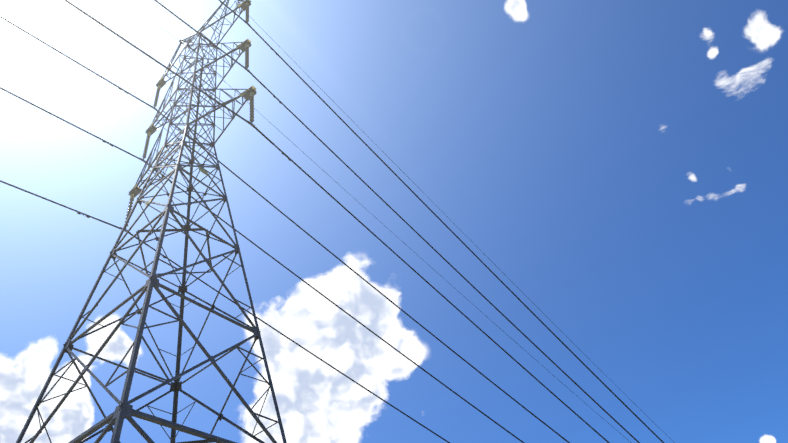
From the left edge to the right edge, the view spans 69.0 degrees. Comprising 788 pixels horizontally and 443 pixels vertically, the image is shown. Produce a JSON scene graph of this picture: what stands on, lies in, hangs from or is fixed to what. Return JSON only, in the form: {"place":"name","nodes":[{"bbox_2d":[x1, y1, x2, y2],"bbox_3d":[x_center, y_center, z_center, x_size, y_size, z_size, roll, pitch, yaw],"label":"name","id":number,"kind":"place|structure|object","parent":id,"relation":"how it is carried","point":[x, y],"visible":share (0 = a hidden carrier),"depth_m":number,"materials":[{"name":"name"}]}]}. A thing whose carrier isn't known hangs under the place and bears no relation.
{"place":"outdoors","nodes":[
{"label":"outdoors","id":0,"kind":"place"},
{"bbox_2d":[0,0,787,442],"label":"sky","id":1,"kind":"structure","parent":0,"point":[623,164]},
{"label":"ground","id":2,"kind":"structure","parent":0,"visible":0},
{"bbox_2d":[16,0,286,442],"bbox_3d":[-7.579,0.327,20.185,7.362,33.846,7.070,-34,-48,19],"label":"lattice transmission tower","id":3,"kind":"structure","parent":2,"relation":"on","point":[124,409],"depth_m":18.18,"materials":[{"name":"metal"}]},
{"bbox_2d":[144,166,207,206],"bbox_3d":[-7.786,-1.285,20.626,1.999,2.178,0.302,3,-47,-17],"label":"circuit identification plates","id":4,"kind":"object","parent":3,"relation":"attached to","point":[202,170],"depth_m":21.45,"materials":[{"name":"white metal"}]},
{"bbox_2d":[120,0,256,232],"bbox_3d":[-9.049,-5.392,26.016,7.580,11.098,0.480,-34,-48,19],"label":"insulator hardware and arm tip plates","id":5,"kind":"object","parent":3,"relation":"attached to","point":[152,130],"depth_m":25.65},
{"bbox_2d":[125,5,253,226],"bbox_3d":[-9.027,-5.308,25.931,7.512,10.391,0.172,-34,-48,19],"label":"insulator string discs","id":6,"kind":"object","parent":5,"relation":"hanging from","point":[251,97],"depth_m":24.96,"materials":[{"name":"grey ceramic"}]},
{"bbox_2d":[129,0,256,198],"bbox_3d":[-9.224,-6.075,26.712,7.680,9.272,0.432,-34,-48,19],"label":"arm tip covers","id":7,"kind":"object","parent":5,"relation":"attached to","point":[240,95],"depth_m":25.53,"materials":[{"name":"beige"}]},
{"bbox_2d":[0,0,674,442],"bbox_3d":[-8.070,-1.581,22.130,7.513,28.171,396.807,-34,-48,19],"label":"power lines","id":8,"kind":"object","parent":5,"relation":"attached to","point":[336,256],"depth_m":31.34,"materials":[{"name":"black metal"}]},
{"bbox_2d":[77,1,290,257],"bbox_3d":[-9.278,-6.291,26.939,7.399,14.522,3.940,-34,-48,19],"label":"vibration dampers and armour rods","id":9,"kind":"object","parent":8,"relation":"attached to","point":[245,120],"depth_m":23.57,"materials":[{"name":"black metal"}]}
]}

